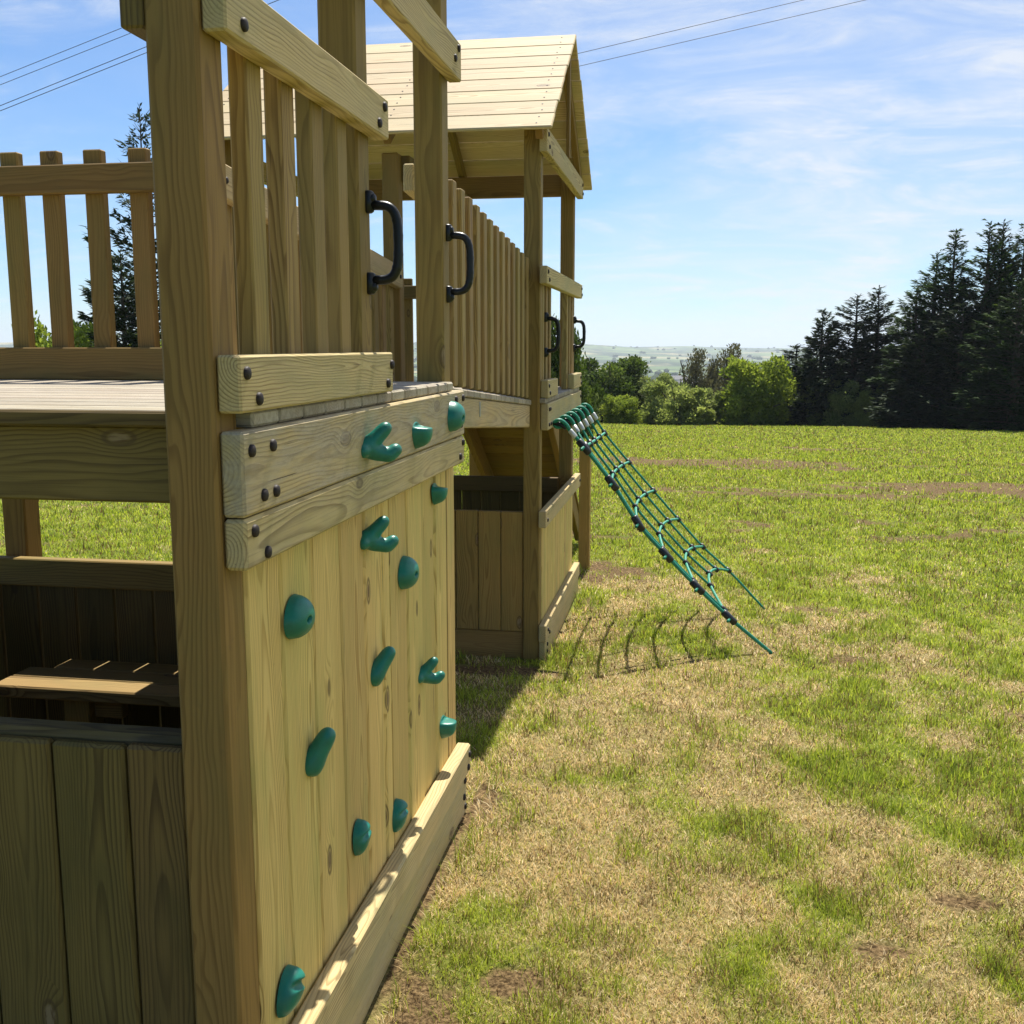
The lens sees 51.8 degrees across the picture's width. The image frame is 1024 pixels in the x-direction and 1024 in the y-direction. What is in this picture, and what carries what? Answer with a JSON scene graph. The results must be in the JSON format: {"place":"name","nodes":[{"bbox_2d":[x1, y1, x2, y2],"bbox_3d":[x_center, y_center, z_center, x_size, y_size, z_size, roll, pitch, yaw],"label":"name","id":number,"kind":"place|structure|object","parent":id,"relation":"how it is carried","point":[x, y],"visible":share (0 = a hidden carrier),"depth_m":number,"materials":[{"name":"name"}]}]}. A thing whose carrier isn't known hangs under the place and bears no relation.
{"place":"outdoors","nodes":[
{"label":"outdoors","id":0,"kind":"place"},
{"bbox_2d":[0,341,894,386],"bbox_3d":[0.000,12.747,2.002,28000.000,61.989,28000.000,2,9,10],"label":"hills","id":1,"kind":"structure","parent":0,"point":[602,354],"depth_m":2712.02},
{"bbox_2d":[414,342,804,388],"bbox_3d":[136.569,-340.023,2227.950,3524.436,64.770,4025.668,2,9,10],"label":"woodland","id":2,"kind":"object","parent":1,"relation":"on","point":[655,375],"visible":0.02,"depth_m":1960.26,"materials":[{"name":"green plant"}]},
{"bbox_2d":[672,376,687,380],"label":"house","id":3,"kind":"structure","parent":1,"relation":"on","point":[677,378],"depth_m":801.43,"materials":[{"name":"stone"}]},
{"bbox_2d":[0,422,1023,1023],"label":"ground","id":4,"kind":"structure","parent":0,"point":[502,986],"depth_m":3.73,"materials":[{"name":"green plant"}]},
{"bbox_2d":[11,310,93,346],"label":"tree","id":5,"kind":"object","parent":4,"relation":"on","point":[80,336],"visible":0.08,"depth_m":28.07,"materials":[{"name":"green plant"}]},
{"bbox_2d":[77,248,161,346],"bbox_3d":[-8.990,-3.658,24.097,3.762,4.637,2.274,-4,10,-26],"label":"spruce tree","id":6,"kind":"object","parent":4,"relation":"on","point":[129,336],"visible":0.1,"depth_m":23.71,"materials":[{"name":"green plant"}]},
{"bbox_2d":[79,102,160,345],"bbox_3d":[-10.286,-6.828,30.451,4.081,9.637,2.833,0,9,-3],"label":"pine tree","id":7,"kind":"object","parent":4,"relation":"on","point":[113,233],"visible":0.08,"depth_m":29.88,"materials":[{"name":"green plant"}]},
{"bbox_2d":[0,0,591,1023],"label":"climbing frame","id":8,"kind":"object","parent":4,"relation":"on","point":[234,762],"visible":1,"depth_m":2.35,"materials":[{"name":"brown wood"}]},
{"bbox_2d":[553,403,772,653],"bbox_3d":[0.979,0.044,6.582,1.292,1.361,1.514,2,9,10],"label":"rope net","id":9,"kind":"object","parent":8,"relation":"hanging from","point":[571,417],"visible":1,"depth_m":6.38,"materials":[{"name":"fabric"}]},
{"bbox_2d":[551,313,606,437],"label":"tree","id":10,"kind":"object","parent":4,"relation":"on","point":[585,389],"visible":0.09,"depth_m":30.50,"materials":[{"name":"green plant"}]},
{"bbox_2d":[587,385,600,422],"bbox_3d":[3.197,-4.879,47.988,1.994,1.932,1.981,-2,9,-14],"label":"bush","id":11,"kind":"object","parent":4,"relation":"on","point":[597,411],"visible":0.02,"depth_m":47.72,"materials":[{"name":"green plant"}]},
{"bbox_2d":[583,354,650,422],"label":"oak tree","id":12,"kind":"object","parent":4,"relation":"on","point":[622,376],"visible":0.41,"depth_m":53.27,"materials":[{"name":"green plant"}]},
{"bbox_2d":[598,394,642,424],"bbox_3d":[4.995,-4.688,48.189,2.051,1.527,1.940,3,9,16],"label":"bush","id":13,"kind":"object","parent":4,"relation":"on","point":[619,409],"visible":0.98,"depth_m":47.74,"materials":[{"name":"green plant"}]},
{"bbox_2d":[629,372,691,423],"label":"hedge tree","id":14,"kind":"object","parent":4,"relation":"on","point":[666,377],"visible":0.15,"depth_m":52.91,"materials":[{"name":"green plant"}]},
{"bbox_2d":[640,378,718,425],"bbox_3d":[7.702,-4.983,48.157,3.774,2.235,3.746,-2,9,-13],"label":"bush","id":15,"kind":"object","parent":4,"relation":"on","point":[680,405],"visible":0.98,"depth_m":47.41,"materials":[{"name":"green plant"}]},
{"bbox_2d":[678,348,723,397],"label":"bare tree","id":16,"kind":"object","parent":4,"relation":"on","point":[710,378],"visible":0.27,"depth_m":55.22,"materials":[{"name":"brown plant"}]},
{"bbox_2d":[688,342,741,395],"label":"bare tree","id":17,"kind":"object","parent":4,"relation":"on","point":[724,361],"visible":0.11,"depth_m":56.96,"materials":[{"name":"brown plant"}]},
{"bbox_2d":[705,387,729,424],"bbox_3d":[9.226,-4.890,48.811,1.994,1.835,1.981,9,12,44],"label":"bush","id":18,"kind":"object","parent":4,"relation":"on","point":[719,393],"visible":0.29,"depth_m":48.27,"materials":[{"name":"green plant"}]},
{"bbox_2d":[713,352,800,425],"bbox_3d":[11.049,-5.540,47.968,3.879,3.475,4.101,-2,9,-13],"label":"bush","id":19,"kind":"object","parent":4,"relation":"on","point":[758,394],"visible":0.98,"depth_m":46.98,"materials":[{"name":"green plant"}]},
{"bbox_2d":[762,359,802,398],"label":"hedge tree","id":20,"kind":"object","parent":4,"relation":"on","point":[791,378],"visible":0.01,"depth_m":50.44,"materials":[{"name":"green plant"}]},
{"bbox_2d":[771,343,818,403],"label":"spruce tree","id":21,"kind":"object","parent":4,"relation":"on","point":[797,351],"visible":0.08,"depth_m":50.35,"materials":[{"name":"green plant"}]},
{"bbox_2d":[786,393,818,425],"bbox_3d":[13.193,-4.644,47.779,1.783,1.642,1.794,2,9,15],"label":"bush","id":22,"kind":"object","parent":4,"relation":"on","point":[795,400],"visible":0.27,"depth_m":47.37,"materials":[{"name":"green plant"}]},
{"bbox_2d":[782,308,854,425],"bbox_3d":[14.159,-6.428,47.520,3.322,5.521,5.498,4,10,26],"label":"spruce tree","id":23,"kind":"object","parent":4,"relation":"on","point":[811,365],"visible":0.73,"depth_m":46.72,"materials":[{"name":"green plant"}]},
{"bbox_2d":[800,375,872,425],"bbox_3d":[14.509,-4.901,46.896,3.170,2.414,3.190,-9,12,-44],"label":"bush","id":24,"kind":"object","parent":4,"relation":"on","point":[839,405],"visible":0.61,"depth_m":45.99,"materials":[{"name":"green plant"}]},
{"bbox_2d":[796,294,893,424],"bbox_3d":[15.210,-6.716,47.672,5.716,6.251,4.494,8,12,40],"label":"spruce tree","id":25,"kind":"object","parent":4,"relation":"on","point":[861,329],"visible":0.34,"depth_m":47.06,"materials":[{"name":"green plant"}]},
{"bbox_2d":[848,385,888,426],"bbox_3d":[15.913,-4.647,46.107,2.569,2.072,2.588,2,9,15],"label":"bush","id":26,"kind":"object","parent":4,"relation":"on","point":[865,420],"visible":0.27,"depth_m":45.68,"materials":[{"name":"green plant"}]},
{"bbox_2d":[840,285,901,411],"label":"spruce tree","id":27,"kind":"object","parent":4,"relation":"on","point":[880,321],"visible":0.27,"depth_m":47.30,"materials":[{"name":"green plant"}]},
{"bbox_2d":[864,328,952,428],"bbox_3d":[16.705,-5.490,43.683,3.722,4.353,6.158,6,11,32],"label":"spruce tree","id":28,"kind":"object","parent":4,"relation":"on","point":[886,414],"visible":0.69,"depth_m":42.85,"materials":[{"name":"green plant"}]},
{"bbox_2d":[862,285,966,427],"bbox_3d":[17.159,-6.407,45.127,4.699,6.454,6.322,-3,9,-18],"label":"spruce tree","id":29,"kind":"object","parent":4,"relation":"on","point":[891,367],"visible":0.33,"depth_m":44.53,"materials":[{"name":"green plant"}]},
{"bbox_2d":[873,249,967,392],"bbox_3d":[18.828,-7.089,46.105,6.108,8.638,4.704,3,10,20],"label":"spruce tree","id":30,"kind":"object","parent":4,"relation":"on","point":[926,274],"visible":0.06,"depth_m":45.80,"materials":[{"name":"green plant"}]},
{"bbox_2d":[902,228,979,428],"bbox_3d":[18.321,-7.405,44.520,4.851,8.970,6.526,2,9,13],"label":"spruce tree","id":31,"kind":"object","parent":4,"relation":"on","point":[948,290],"visible":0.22,"depth_m":44.03,"materials":[{"name":"green plant"}]},
{"bbox_2d":[876,299,1023,429],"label":"spruce tree","id":32,"kind":"object","parent":4,"relation":"on","point":[942,341],"visible":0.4,"depth_m":42.44,"materials":[{"name":"green plant"}]},
{"bbox_2d":[905,218,1023,428],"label":"spruce tree","id":33,"kind":"object","parent":4,"relation":"on","point":[986,296],"visible":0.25,"depth_m":42.55,"materials":[{"name":"green plant"}]},
{"bbox_2d":[936,219,1023,422],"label":"spruce tree","id":34,"kind":"object","parent":4,"relation":"on","point":[1001,232],"visible":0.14,"depth_m":42.94,"materials":[{"name":"green plant"}]},
{"bbox_2d":[941,278,1023,430],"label":"spruce tree","id":35,"kind":"object","parent":4,"relation":"on","point":[1014,407],"visible":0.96,"depth_m":39.98,"materials":[{"name":"green plant"}]},
{"bbox_2d":[971,223,1023,423],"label":"spruce tree","id":36,"kind":"object","parent":4,"relation":"on","point":[1019,241],"visible":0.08,"depth_m":42.12,"materials":[{"name":"green plant"}]},
{"bbox_3d":[-14.759,-9.880,47.179,0.320,12.521,0.330,2,9,10],"label":"utility pole","id":37,"kind":"object","parent":4,"relation":"on","visible":0},
{"bbox_2d":[0,28,120,76],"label":"overhead cable","id":38,"kind":"object","parent":37,"relation":"attached to","point":[55,54],"visible":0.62,"depth_m":41.35,"materials":[{"name":"black metal"}]},
{"bbox_2d":[0,33,130,84],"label":"overhead cable","id":39,"kind":"object","parent":37,"relation":"attached to","point":[64,59],"visible":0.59,"depth_m":41.27,"materials":[{"name":"black metal"}]},
{"bbox_2d":[0,47,144,105],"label":"overhead cable","id":40,"kind":"object","parent":37,"relation":"attached to","point":[73,76],"visible":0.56,"depth_m":41.32,"materials":[{"name":"black metal"}]},
{"bbox_2d":[0,0,277,110],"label":"overhead cable","id":41,"kind":"object","parent":37,"relation":"attached to","point":[86,76],"visible":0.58,"depth_m":41.31,"materials":[{"name":"black metal"}]},
{"bbox_2d":[578,0,801,53],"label":"overhead cable","id":42,"kind":"object","parent":37,"relation":"attached to","point":[690,26],"visible":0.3,"depth_m":43.06,"materials":[{"name":"black metal"}]},
{"bbox_2d":[581,0,863,65],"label":"overhead cable","id":43,"kind":"object","parent":37,"relation":"attached to","point":[723,32],"visible":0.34,"depth_m":42.89,"materials":[{"name":"black metal"}]},
{"bbox_2d":[0,0,1023,348],"label":"sky","id":44,"kind":"structure","parent":0,"point":[750,182],"materials":[{"name":"blue"}]}
]}

